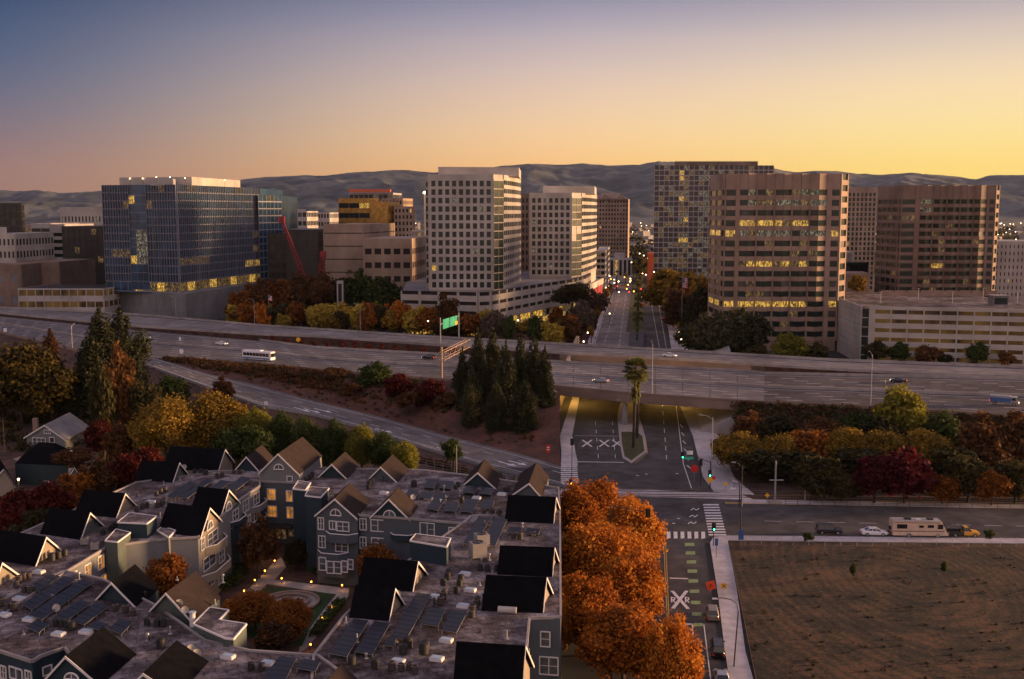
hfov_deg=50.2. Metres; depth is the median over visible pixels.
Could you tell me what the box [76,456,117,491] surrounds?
tree
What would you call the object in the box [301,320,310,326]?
tree
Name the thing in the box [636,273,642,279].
palm tree
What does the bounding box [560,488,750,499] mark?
paved crossing
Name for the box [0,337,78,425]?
tree
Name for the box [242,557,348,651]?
courtyard path
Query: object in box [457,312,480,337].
tree
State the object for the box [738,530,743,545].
transit sign
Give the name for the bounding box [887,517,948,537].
motorhome
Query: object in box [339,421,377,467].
tree
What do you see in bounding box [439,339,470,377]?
sign truss
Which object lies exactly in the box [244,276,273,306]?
tree
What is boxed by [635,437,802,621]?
yellow markings
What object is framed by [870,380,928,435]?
tree
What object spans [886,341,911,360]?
tree
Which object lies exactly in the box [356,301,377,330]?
tree
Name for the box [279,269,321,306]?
tree
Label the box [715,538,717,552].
street sign
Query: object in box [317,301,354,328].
tree
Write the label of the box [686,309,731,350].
tree
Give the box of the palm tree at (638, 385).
[631,368,647,437]
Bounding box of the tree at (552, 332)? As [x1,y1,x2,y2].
[538,320,564,342]
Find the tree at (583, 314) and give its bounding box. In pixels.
[568,299,597,335]
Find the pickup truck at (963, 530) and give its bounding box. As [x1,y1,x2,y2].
[946,524,979,537]
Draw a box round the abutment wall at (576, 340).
[553,336,578,408]
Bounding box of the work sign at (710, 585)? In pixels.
[706,580,715,591]
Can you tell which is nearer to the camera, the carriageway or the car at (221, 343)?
the car at (221, 343)
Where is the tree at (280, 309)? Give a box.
[270,301,307,326]
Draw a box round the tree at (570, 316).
[560,314,579,342]
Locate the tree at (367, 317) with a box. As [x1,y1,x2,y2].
[356,303,377,330]
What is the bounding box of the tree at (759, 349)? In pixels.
[739,344,767,353]
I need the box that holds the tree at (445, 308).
[430,291,460,335]
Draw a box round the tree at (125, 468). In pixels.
[104,452,141,489]
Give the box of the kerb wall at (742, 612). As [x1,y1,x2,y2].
[729,546,755,678]
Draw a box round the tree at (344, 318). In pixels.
[334,310,350,329]
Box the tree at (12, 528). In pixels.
[3,524,25,531]
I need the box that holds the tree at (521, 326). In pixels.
[517,320,527,330]
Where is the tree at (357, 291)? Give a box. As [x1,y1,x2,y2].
[344,268,382,306]
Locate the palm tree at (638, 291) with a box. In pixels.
[633,289,642,307]
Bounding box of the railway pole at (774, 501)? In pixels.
[767,461,783,503]
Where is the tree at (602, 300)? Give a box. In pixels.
[588,287,610,311]
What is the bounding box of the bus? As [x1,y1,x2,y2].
[242,349,274,360]
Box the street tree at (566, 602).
[562,585,575,650]
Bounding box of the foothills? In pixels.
[0,201,423,224]
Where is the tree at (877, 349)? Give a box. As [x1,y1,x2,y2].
[863,339,889,359]
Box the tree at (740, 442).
[708,430,763,473]
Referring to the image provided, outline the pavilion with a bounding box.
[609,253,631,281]
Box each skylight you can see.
[0,611,11,617]
[12,595,26,600]
[22,616,36,622]
[32,569,45,574]
[50,630,65,637]
[78,628,93,634]
[220,652,235,659]
[261,659,274,666]
[379,491,388,494]
[392,657,405,664]
[429,593,439,598]
[429,655,444,662]
[439,636,453,643]
[456,602,469,608]
[459,571,470,576]
[464,587,476,592]
[497,492,505,495]
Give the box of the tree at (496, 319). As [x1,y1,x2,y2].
[476,309,507,337]
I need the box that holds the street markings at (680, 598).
[561,296,997,678]
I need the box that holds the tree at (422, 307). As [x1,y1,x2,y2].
[419,304,427,334]
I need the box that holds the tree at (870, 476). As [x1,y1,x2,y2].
[850,455,899,502]
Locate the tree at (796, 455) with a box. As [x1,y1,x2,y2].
[774,449,827,479]
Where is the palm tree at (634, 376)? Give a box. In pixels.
[620,356,649,447]
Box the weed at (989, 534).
[983,529,995,538]
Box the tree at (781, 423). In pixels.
[758,412,798,438]
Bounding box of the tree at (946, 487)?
[923,474,962,503]
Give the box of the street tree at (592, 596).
[562,571,621,654]
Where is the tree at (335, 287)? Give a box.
[332,276,352,306]
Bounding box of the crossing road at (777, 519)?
[498,467,1023,543]
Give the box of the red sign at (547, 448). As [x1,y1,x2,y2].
[546,445,549,452]
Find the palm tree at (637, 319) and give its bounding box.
[631,311,643,339]
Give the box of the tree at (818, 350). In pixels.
[805,341,828,357]
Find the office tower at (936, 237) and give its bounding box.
[874,185,999,296]
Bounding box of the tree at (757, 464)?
[727,448,791,479]
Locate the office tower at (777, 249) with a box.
[707,173,848,350]
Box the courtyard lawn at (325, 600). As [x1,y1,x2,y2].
[247,586,334,645]
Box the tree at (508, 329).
[501,314,516,339]
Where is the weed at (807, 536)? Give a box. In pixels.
[802,532,814,540]
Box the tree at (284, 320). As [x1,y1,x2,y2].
[275,313,291,325]
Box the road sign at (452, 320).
[440,312,458,345]
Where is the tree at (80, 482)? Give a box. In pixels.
[57,471,97,509]
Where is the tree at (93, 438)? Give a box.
[81,419,112,459]
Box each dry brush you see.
[159,355,342,393]
[192,363,534,440]
[192,364,519,443]
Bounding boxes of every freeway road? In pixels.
[0,316,1010,387]
[765,375,1023,412]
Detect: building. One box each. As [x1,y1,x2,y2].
[0,227,54,262]
[0,263,41,306]
[19,259,95,284]
[25,225,30,231]
[31,223,79,231]
[49,223,93,258]
[60,207,102,225]
[61,225,106,284]
[267,232,285,284]
[285,228,323,280]
[297,209,317,227]
[318,212,338,227]
[323,223,394,304]
[338,198,379,223]
[349,192,401,201]
[370,202,399,222]
[381,198,412,205]
[394,206,414,235]
[411,230,423,235]
[521,193,528,271]
[596,247,609,292]
[647,252,653,289]
[846,187,876,290]
[846,251,852,260]
[846,261,868,272]
[995,240,1023,304]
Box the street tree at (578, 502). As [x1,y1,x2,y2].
[560,484,604,537]
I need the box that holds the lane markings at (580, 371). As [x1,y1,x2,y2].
[0,317,1023,412]
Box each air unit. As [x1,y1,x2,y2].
[0,597,4,606]
[4,602,10,609]
[10,601,17,610]
[13,580,19,587]
[16,575,21,582]
[20,572,26,580]
[21,585,26,591]
[26,572,31,579]
[27,585,34,592]
[48,552,55,560]
[52,618,59,626]
[55,551,61,558]
[58,618,64,626]
[61,548,67,555]
[63,619,70,627]
[68,621,75,629]
[80,536,88,544]
[90,541,99,549]
[100,529,105,534]
[112,521,117,527]
[112,603,118,611]
[122,604,129,612]
[130,608,135,615]
[140,503,144,508]
[144,617,150,625]
[153,618,159,626]
[156,637,164,648]
[160,617,167,626]
[247,661,254,669]
[258,662,264,670]
[347,654,355,665]
[371,658,378,668]
[388,660,395,670]
[398,662,404,670]
[399,643,407,654]
[403,635,412,648]
[406,661,412,670]
[411,664,417,673]
[419,641,428,654]
[437,596,443,604]
[440,578,445,585]
[440,591,446,599]
[444,571,450,579]
[454,586,459,593]
[456,579,462,586]
[458,574,463,581]
[468,609,474,617]
[469,540,486,558]
[469,604,475,612]
[473,598,479,606]
[474,532,489,546]
[477,563,482,570]
[484,564,489,571]
[489,508,493,513]
[496,509,501,514]
[511,532,515,538]
[517,532,522,539]
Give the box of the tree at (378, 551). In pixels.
[355,541,400,574]
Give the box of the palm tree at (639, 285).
[635,279,643,293]
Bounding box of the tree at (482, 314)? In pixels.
[475,307,491,337]
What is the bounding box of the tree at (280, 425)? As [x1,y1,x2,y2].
[261,408,296,456]
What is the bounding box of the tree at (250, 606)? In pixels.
[225,587,276,630]
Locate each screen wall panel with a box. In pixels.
[881,290,893,295]
[894,290,906,295]
[907,290,919,295]
[920,290,932,295]
[933,290,945,295]
[946,290,958,295]
[959,290,970,295]
[972,290,983,295]
[985,290,996,295]
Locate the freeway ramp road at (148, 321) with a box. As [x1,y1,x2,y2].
[0,309,1023,374]
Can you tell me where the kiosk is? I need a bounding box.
[337,281,343,303]
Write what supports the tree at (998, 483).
on the pavement at (961, 505)
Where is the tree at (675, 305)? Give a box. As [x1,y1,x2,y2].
[660,280,691,326]
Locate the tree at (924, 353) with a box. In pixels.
[914,344,944,361]
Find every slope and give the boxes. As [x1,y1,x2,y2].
[0,334,78,371]
[140,365,426,452]
[696,345,736,433]
[737,403,1010,466]
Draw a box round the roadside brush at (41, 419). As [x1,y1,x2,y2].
[0,401,183,424]
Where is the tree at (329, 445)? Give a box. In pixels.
[312,416,349,466]
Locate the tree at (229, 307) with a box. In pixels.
[225,304,247,321]
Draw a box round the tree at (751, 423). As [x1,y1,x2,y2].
[730,409,763,441]
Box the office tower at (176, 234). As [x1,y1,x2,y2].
[101,177,281,292]
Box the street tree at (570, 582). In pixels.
[561,570,585,649]
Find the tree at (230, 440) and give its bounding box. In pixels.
[207,424,251,468]
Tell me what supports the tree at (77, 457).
on the ground at (8, 461)
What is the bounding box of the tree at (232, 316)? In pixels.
[227,306,248,319]
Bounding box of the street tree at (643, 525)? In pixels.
[592,492,668,561]
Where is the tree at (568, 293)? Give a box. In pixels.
[548,282,592,312]
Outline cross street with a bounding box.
[615,275,646,282]
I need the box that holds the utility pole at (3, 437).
[2,418,4,455]
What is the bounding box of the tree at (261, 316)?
[254,301,270,324]
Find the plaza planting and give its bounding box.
[299,326,572,342]
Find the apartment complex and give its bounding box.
[0,437,561,678]
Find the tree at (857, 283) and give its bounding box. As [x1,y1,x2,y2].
[847,275,866,291]
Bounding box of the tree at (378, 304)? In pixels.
[372,300,382,329]
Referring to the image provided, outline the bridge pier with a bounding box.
[616,399,628,424]
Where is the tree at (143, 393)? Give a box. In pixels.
[124,381,168,427]
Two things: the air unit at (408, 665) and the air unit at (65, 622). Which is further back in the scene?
the air unit at (65, 622)
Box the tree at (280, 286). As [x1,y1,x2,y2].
[265,278,294,307]
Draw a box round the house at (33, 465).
[15,442,79,485]
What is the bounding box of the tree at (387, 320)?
[381,309,401,332]
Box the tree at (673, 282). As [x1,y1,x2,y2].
[659,270,707,309]
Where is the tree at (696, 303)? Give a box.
[675,285,707,323]
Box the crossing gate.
[730,480,742,505]
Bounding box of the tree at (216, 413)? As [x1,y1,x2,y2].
[181,386,249,447]
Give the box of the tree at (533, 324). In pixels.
[526,315,543,340]
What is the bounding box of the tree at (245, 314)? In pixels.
[236,302,257,322]
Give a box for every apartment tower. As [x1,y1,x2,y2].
[0,203,24,232]
[653,161,774,282]
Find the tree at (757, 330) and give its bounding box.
[733,312,774,352]
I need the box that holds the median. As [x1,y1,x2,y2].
[626,273,643,331]
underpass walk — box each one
[560,397,578,435]
[680,406,717,435]
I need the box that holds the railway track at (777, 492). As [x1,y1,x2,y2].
[559,488,1010,496]
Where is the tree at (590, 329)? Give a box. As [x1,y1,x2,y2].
[587,325,594,342]
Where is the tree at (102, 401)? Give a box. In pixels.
[87,356,117,427]
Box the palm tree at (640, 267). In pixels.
[637,264,642,275]
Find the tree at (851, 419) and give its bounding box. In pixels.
[835,410,878,433]
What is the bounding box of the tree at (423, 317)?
[416,305,440,334]
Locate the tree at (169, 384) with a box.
[154,374,192,401]
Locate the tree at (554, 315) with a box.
[547,306,563,322]
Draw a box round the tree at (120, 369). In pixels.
[104,340,135,430]
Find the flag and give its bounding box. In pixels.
[681,276,687,323]
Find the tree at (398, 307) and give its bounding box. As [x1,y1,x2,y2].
[386,299,411,332]
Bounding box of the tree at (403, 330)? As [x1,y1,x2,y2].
[393,328,408,333]
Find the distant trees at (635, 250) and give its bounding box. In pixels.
[415,224,1023,274]
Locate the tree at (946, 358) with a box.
[937,352,952,362]
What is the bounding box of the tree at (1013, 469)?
[992,459,1023,503]
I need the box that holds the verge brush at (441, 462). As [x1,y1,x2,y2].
[417,455,516,480]
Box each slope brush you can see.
[731,400,1023,458]
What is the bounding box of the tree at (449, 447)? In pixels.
[439,437,463,472]
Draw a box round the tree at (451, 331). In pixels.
[434,320,467,336]
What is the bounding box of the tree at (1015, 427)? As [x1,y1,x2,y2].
[1002,408,1023,460]
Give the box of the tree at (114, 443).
[100,421,136,463]
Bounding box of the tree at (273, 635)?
[251,618,297,650]
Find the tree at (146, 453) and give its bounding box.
[129,446,163,462]
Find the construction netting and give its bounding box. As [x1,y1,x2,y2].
[348,189,390,191]
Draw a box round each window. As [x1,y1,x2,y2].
[0,295,4,303]
[0,664,6,678]
[8,665,22,678]
[11,274,17,281]
[12,295,17,303]
[19,290,25,295]
[19,301,26,306]
[24,273,27,281]
[24,669,31,678]
[27,290,34,295]
[28,301,34,306]
[32,228,40,231]
[32,272,35,280]
[32,437,45,444]
[33,237,52,255]
[36,290,42,295]
[36,301,43,306]
[41,228,49,231]
[42,664,52,676]
[44,290,51,295]
[45,301,51,306]
[49,437,54,442]
[51,271,54,278]
[53,290,59,295]
[53,301,60,306]
[61,290,68,295]
[62,229,67,234]
[62,301,68,306]
[63,238,67,243]
[63,247,68,252]
[64,672,78,678]
[68,229,72,234]
[69,238,73,243]
[69,247,73,252]
[70,290,76,295]
[70,301,77,306]
[74,229,78,234]
[74,238,79,243]
[75,247,79,252]
[78,290,85,295]
[79,301,85,306]
[80,229,84,234]
[80,238,84,243]
[80,247,85,252]
[84,562,91,574]
[85,229,90,234]
[86,238,90,243]
[86,247,90,252]
[87,290,93,295]
[87,301,94,306]
[91,229,95,234]
[91,238,96,243]
[92,247,96,252]
[95,290,102,295]
[96,301,102,306]
[97,229,101,234]
[97,238,101,243]
[97,553,104,570]
[98,247,102,252]
[98,256,102,261]
[98,265,103,270]
[99,275,103,280]
[102,185,241,290]
[136,230,147,263]
[136,283,164,290]
[177,185,186,191]
[178,193,186,199]
[178,201,186,207]
[178,209,186,215]
[179,226,187,232]
[179,234,187,240]
[180,242,188,248]
[180,250,188,256]
[180,266,188,272]
[181,274,189,280]
[187,185,195,191]
[188,193,195,199]
[188,201,196,207]
[188,209,196,215]
[189,225,196,231]
[189,233,197,239]
[189,241,197,247]
[190,249,197,255]
[190,265,198,271]
[190,273,198,279]
[197,185,206,191]
[198,209,205,215]
[199,233,206,239]
[200,225,207,231]
[200,264,207,270]
[200,272,207,278]
[200,536,204,551]
[203,554,215,572]
[206,520,213,531]
[207,527,217,545]
[208,186,215,192]
[209,209,216,215]
[209,217,216,223]
[210,240,217,246]
[217,194,224,200]
[217,575,221,585]
[218,232,225,238]
[219,255,226,261]
[219,548,224,564]
[225,501,231,511]
[231,521,246,547]
[232,507,238,520]
[232,547,241,564]
[253,491,259,505]
[254,512,259,521]
[267,488,275,499]
[267,505,276,516]
[273,464,283,469]
[275,529,285,538]
[276,263,280,268]
[286,232,295,239]
[286,241,296,247]
[286,476,292,481]
[286,490,292,501]
[286,507,293,518]
[287,250,296,256]
[287,258,296,265]
[287,267,296,274]
[288,528,293,535]
[297,232,306,239]
[297,241,306,247]
[297,250,306,256]
[297,258,306,265]
[297,267,307,274]
[307,232,316,239]
[307,241,317,247]
[308,250,317,256]
[308,258,317,265]
[308,267,317,274]
[317,517,323,529]
[317,554,354,577]
[318,535,325,547]
[318,557,325,570]
[324,233,362,233]
[324,246,362,246]
[325,259,362,259]
[326,561,333,573]
[329,520,335,529]
[330,509,340,516]
[334,561,341,573]
[335,543,348,552]
[336,521,349,531]
[339,203,348,207]
[339,213,348,217]
[341,560,347,572]
[347,559,353,569]
[349,203,358,207]
[349,213,358,217]
[359,203,368,207]
[359,518,366,530]
[359,536,366,548]
[360,213,369,217]
[365,249,371,253]
[365,262,371,267]
[370,205,374,211]
[370,519,383,531]
[375,249,380,253]
[375,262,380,267]
[383,510,395,515]
[384,249,390,253]
[384,262,390,267]
[394,249,399,253]
[394,262,400,267]
[394,276,400,281]
[402,291,417,293]
[402,300,417,303]
[403,249,409,253]
[403,262,409,267]
[404,276,409,281]
[420,522,434,535]
[421,291,436,294]
[421,301,436,303]
[431,180,516,287]
[438,182,515,270]
[440,292,456,295]
[459,292,475,295]
[460,302,475,305]
[480,292,488,295]
[494,189,497,196]
[494,206,497,213]
[494,223,497,230]
[494,240,497,247]
[494,248,497,255]
[494,265,497,272]
[494,273,497,280]
[499,181,502,188]
[499,189,502,196]
[499,206,502,213]
[499,223,502,230]
[499,231,502,238]
[499,248,502,255]
[499,256,502,263]
[499,273,502,280]
[499,281,502,288]
[539,656,558,675]
[540,631,550,647]
[543,303,574,320]
[543,304,571,314]
[572,198,576,204]
[572,205,576,211]
[572,212,576,218]
[572,220,576,225]
[574,274,588,284]
[582,197,596,271]
[597,201,627,252]
[611,260,612,274]
[615,260,617,274]
[619,260,621,274]
[628,260,630,274]
[654,165,723,277]
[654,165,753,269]
[654,165,767,275]
[678,171,687,241]
[709,174,846,336]
[724,271,733,276]
[724,281,733,286]
[724,291,733,296]
[724,301,732,306]
[725,230,734,235]
[725,241,734,246]
[725,251,733,256]
[725,261,733,266]
[726,190,735,195]
[726,200,735,205]
[726,210,734,215]
[726,220,734,225]
[738,281,745,286]
[738,291,745,296]
[738,301,744,306]
[739,230,746,235]
[739,241,746,245]
[739,251,746,255]
[739,261,745,266]
[739,271,745,276]
[740,189,747,194]
[740,200,747,204]
[740,210,747,215]
[740,220,746,225]
[745,301,752,306]
[746,261,753,266]
[746,271,753,276]
[746,281,753,286]
[746,291,753,296]
[747,220,754,225]
[747,230,754,235]
[747,241,754,245]
[747,251,754,255]
[748,189,755,194]
[748,200,755,204]
[748,210,755,215]
[755,291,762,296]
[755,301,762,306]
[756,261,763,266]
[756,271,763,276]
[756,281,762,286]
[757,220,764,225]
[757,230,764,235]
[757,241,763,245]
[757,251,763,255]
[758,189,765,194]
[758,200,765,204]
[758,210,764,215]
[763,281,770,286]
[763,291,770,296]
[763,301,770,306]
[763,311,769,316]
[764,241,771,245]
[764,251,771,255]
[764,261,771,266]
[764,271,771,276]
[765,210,772,215]
[765,220,772,225]
[765,230,772,235]
[766,189,773,194]
[766,200,773,204]
[772,311,779,316]
[772,321,779,326]
[772,331,778,336]
[773,271,780,276]
[773,281,780,286]
[773,291,780,296]
[773,301,779,306]
[774,241,781,245]
[774,251,781,255]
[774,261,780,266]
[775,200,782,204]
[775,210,782,215]
[775,220,782,225]
[775,230,781,235]
[776,189,783,194]
[780,321,787,326]
[781,261,788,266]
[782,230,789,235]
[782,241,789,245]
[782,251,789,255]
[783,189,790,194]
[783,200,790,204]
[783,210,790,215]
[783,220,790,225]
[790,189,816,316]
[793,189,825,235]
[845,276,851,291]
[847,203,870,249]
[848,213,869,249]
[851,265,857,270]
[860,265,866,271]
[875,185,998,296]
[876,223,994,289]
[877,208,984,274]
[888,215,989,289]
[897,524,906,528]
[899,271,911,275]
[899,279,911,283]
[899,287,910,289]
[900,247,912,251]
[900,255,912,259]
[900,263,911,267]
[901,223,913,227]
[901,231,913,235]
[901,239,912,243]
[902,199,914,203]
[902,207,914,211]
[902,215,913,219]
[917,279,922,283]
[920,207,925,211]
[920,215,925,219]
[926,199,932,203]
[926,207,931,211]
[926,215,931,219]
[934,199,939,203]
[936,279,941,283]
[939,207,945,211]
[939,215,944,219]
[940,199,945,203]
[947,207,952,211]
[953,199,959,203]
[953,207,958,211]
[953,215,958,219]
[960,215,965,219]
[961,199,966,203]
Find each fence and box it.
[417,459,516,479]
[734,483,797,488]
[745,535,1016,546]
[785,500,1023,508]
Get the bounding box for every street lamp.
[456,442,463,472]
[651,341,652,393]
[699,414,712,482]
[712,597,738,666]
[731,462,742,529]
[731,478,739,505]
[869,351,872,404]
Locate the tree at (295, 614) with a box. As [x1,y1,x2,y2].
[260,594,314,637]
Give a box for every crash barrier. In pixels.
[0,306,1023,367]
[0,312,1023,376]
[0,322,1023,396]
[0,331,78,351]
[144,363,568,488]
[215,360,1022,416]
[259,339,1023,379]
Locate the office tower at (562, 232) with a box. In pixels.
[529,186,596,282]
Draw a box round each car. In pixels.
[215,341,227,344]
[422,354,435,359]
[592,377,608,382]
[662,353,676,356]
[705,604,718,620]
[709,637,725,657]
[713,668,729,678]
[815,523,842,534]
[859,526,887,536]
[890,377,906,382]
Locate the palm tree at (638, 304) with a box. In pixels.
[633,297,643,322]
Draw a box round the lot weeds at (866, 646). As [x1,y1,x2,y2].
[742,553,1023,678]
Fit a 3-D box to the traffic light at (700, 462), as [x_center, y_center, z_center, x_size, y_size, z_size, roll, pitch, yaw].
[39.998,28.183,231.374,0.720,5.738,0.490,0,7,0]
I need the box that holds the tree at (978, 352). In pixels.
[964,341,989,363]
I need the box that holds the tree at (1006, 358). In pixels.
[997,351,1017,364]
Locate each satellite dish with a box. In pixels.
[52,604,59,613]
[181,606,188,613]
[187,644,194,650]
[193,649,200,654]
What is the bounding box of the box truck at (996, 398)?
[989,394,1018,405]
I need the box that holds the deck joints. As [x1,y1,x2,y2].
[573,365,1010,411]
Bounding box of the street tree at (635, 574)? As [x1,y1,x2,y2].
[598,541,668,619]
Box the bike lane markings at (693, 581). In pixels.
[685,543,702,625]
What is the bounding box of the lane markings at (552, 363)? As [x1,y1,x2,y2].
[1,309,1023,411]
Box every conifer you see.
[65,337,97,419]
[74,305,125,419]
[101,307,154,384]
[451,368,457,383]
[452,346,468,412]
[459,369,484,428]
[466,327,490,412]
[483,380,507,434]
[485,326,505,396]
[491,339,519,417]
[504,379,540,435]
[512,333,526,391]
[519,332,541,403]
[534,345,557,408]
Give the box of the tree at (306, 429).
[288,412,323,450]
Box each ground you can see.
[0,223,1023,678]
[0,314,559,359]
[0,407,476,497]
[218,543,354,652]
[719,436,1023,509]
[729,541,1023,678]
[751,365,908,374]
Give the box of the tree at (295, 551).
[283,538,308,569]
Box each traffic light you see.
[570,438,573,490]
[610,505,649,522]
[681,451,715,487]
[699,459,702,485]
[712,523,715,545]
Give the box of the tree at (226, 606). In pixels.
[222,599,233,619]
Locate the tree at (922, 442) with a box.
[901,427,956,463]
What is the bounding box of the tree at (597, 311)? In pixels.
[594,308,600,324]
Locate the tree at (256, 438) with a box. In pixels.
[241,425,275,457]
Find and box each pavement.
[588,282,613,343]
[666,313,686,349]
[693,436,753,494]
[710,535,1023,678]
[743,499,1023,508]
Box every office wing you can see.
[258,195,297,281]
[425,176,428,287]
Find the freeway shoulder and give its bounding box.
[0,308,1023,368]
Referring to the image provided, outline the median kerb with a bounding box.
[617,402,646,463]
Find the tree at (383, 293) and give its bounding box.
[365,276,402,308]
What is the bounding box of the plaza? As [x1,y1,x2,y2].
[386,307,592,343]
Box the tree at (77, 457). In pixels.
[50,446,93,467]
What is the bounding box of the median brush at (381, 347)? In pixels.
[270,336,426,351]
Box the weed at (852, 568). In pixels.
[849,563,855,575]
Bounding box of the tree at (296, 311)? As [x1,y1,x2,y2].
[285,300,305,325]
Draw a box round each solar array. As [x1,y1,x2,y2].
[22,576,76,611]
[26,621,49,636]
[28,579,92,621]
[32,574,59,592]
[51,600,91,623]
[73,602,109,627]
[87,621,108,629]
[108,619,132,638]
[167,482,196,498]
[178,479,213,498]
[212,480,231,488]
[226,477,250,490]
[262,656,296,678]
[296,658,320,675]
[329,618,368,656]
[355,621,390,657]
[383,637,396,650]
[390,593,430,638]
[406,489,419,496]
[418,491,433,499]
[421,607,445,630]
[423,478,439,487]
[426,493,448,511]
[438,480,453,490]
[442,609,467,636]
[443,502,459,511]
[459,499,478,513]
[463,486,478,492]
[463,516,490,546]
[479,487,493,494]
[479,499,494,507]
[488,518,506,548]
[507,527,521,532]
[525,528,540,534]
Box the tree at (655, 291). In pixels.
[642,266,678,306]
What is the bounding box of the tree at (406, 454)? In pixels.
[390,439,419,468]
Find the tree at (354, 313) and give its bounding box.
[349,303,371,330]
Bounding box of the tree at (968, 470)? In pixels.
[944,453,993,501]
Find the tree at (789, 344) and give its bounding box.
[770,332,810,356]
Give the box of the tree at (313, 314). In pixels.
[304,303,330,327]
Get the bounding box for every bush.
[278,370,302,376]
[298,371,317,377]
[322,367,351,380]
[340,382,363,394]
[355,360,392,387]
[383,372,413,396]
[394,390,424,408]
[412,378,447,401]
[431,391,456,408]
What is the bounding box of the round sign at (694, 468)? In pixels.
[691,465,698,480]
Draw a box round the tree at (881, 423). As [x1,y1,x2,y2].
[857,415,906,437]
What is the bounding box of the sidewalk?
[560,436,577,465]
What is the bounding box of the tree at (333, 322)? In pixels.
[326,313,341,328]
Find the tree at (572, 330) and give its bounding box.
[555,313,583,342]
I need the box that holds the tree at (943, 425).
[918,409,961,444]
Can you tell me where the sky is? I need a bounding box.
[0,0,1023,192]
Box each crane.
[279,216,305,277]
[317,251,325,274]
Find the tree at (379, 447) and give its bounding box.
[360,429,400,467]
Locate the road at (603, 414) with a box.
[571,291,721,678]
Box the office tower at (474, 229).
[428,167,520,291]
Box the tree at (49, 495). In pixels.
[31,480,77,509]
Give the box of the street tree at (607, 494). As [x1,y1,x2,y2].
[564,475,623,524]
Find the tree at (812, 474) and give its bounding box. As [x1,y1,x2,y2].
[790,454,848,499]
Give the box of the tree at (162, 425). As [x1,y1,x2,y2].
[119,392,200,459]
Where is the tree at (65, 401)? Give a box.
[39,349,70,418]
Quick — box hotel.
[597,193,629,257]
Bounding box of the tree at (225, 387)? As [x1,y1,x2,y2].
[211,375,235,399]
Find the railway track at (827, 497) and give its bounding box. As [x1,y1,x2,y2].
[619,493,1023,501]
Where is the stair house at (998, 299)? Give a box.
[987,294,1009,305]
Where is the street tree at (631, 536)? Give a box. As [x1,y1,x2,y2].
[592,515,662,560]
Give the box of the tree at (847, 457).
[828,443,892,474]
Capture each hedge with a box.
[219,560,248,589]
[309,596,345,636]
[311,567,316,573]
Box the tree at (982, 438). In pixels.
[952,410,1017,467]
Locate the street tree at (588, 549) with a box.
[561,518,637,585]
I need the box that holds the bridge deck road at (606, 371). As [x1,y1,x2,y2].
[550,363,763,400]
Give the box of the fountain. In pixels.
[269,590,319,607]
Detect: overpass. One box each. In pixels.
[548,353,764,370]
[555,388,736,409]
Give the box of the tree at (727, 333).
[711,305,749,352]
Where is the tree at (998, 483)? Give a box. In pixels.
[972,468,1015,505]
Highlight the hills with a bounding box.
[0,161,1023,222]
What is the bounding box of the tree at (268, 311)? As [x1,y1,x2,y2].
[254,307,273,324]
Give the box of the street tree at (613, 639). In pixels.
[574,596,660,678]
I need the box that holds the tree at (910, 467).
[879,445,938,502]
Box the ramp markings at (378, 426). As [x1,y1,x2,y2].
[149,358,570,482]
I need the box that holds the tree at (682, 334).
[673,318,711,350]
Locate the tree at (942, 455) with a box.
[927,445,991,475]
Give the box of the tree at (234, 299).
[222,290,256,313]
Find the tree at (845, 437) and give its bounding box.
[824,426,874,456]
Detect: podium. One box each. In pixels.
[120,282,265,319]
[401,271,590,336]
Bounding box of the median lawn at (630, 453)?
[621,432,643,459]
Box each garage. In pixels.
[587,278,603,305]
[837,292,1023,365]
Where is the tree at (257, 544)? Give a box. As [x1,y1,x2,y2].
[236,513,281,578]
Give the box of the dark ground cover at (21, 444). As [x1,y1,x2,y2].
[0,407,242,469]
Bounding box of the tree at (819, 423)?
[799,414,845,437]
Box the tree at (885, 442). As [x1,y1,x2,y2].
[861,429,914,455]
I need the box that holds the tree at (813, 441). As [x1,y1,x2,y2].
[788,426,831,457]
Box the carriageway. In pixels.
[594,283,631,345]
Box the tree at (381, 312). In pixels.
[369,306,390,331]
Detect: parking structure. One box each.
[18,284,119,311]
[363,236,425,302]
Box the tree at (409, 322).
[401,306,422,333]
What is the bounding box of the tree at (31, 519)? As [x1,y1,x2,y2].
[18,507,48,530]
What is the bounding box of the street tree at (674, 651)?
[634,608,707,678]
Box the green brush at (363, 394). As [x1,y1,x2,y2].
[165,356,486,421]
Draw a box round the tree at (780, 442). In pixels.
[752,432,801,455]
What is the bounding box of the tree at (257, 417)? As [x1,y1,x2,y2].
[230,405,271,431]
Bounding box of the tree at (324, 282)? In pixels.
[305,267,334,304]
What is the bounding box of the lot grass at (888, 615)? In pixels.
[739,549,1022,677]
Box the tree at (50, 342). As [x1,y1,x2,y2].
[40,328,60,360]
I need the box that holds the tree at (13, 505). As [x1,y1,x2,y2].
[0,487,44,530]
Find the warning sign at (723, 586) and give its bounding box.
[721,583,726,595]
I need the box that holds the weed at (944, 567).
[941,561,947,570]
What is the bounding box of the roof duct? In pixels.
[498,606,516,613]
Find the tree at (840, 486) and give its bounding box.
[822,473,866,501]
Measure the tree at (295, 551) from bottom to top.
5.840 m
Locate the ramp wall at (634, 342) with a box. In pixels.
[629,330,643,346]
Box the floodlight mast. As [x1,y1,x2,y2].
[423,191,425,235]
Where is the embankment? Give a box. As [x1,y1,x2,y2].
[146,356,559,465]
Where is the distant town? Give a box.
[415,222,1023,256]
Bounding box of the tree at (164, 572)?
[143,552,189,598]
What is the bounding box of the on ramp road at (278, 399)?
[145,358,564,467]
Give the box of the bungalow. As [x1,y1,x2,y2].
[23,412,88,448]

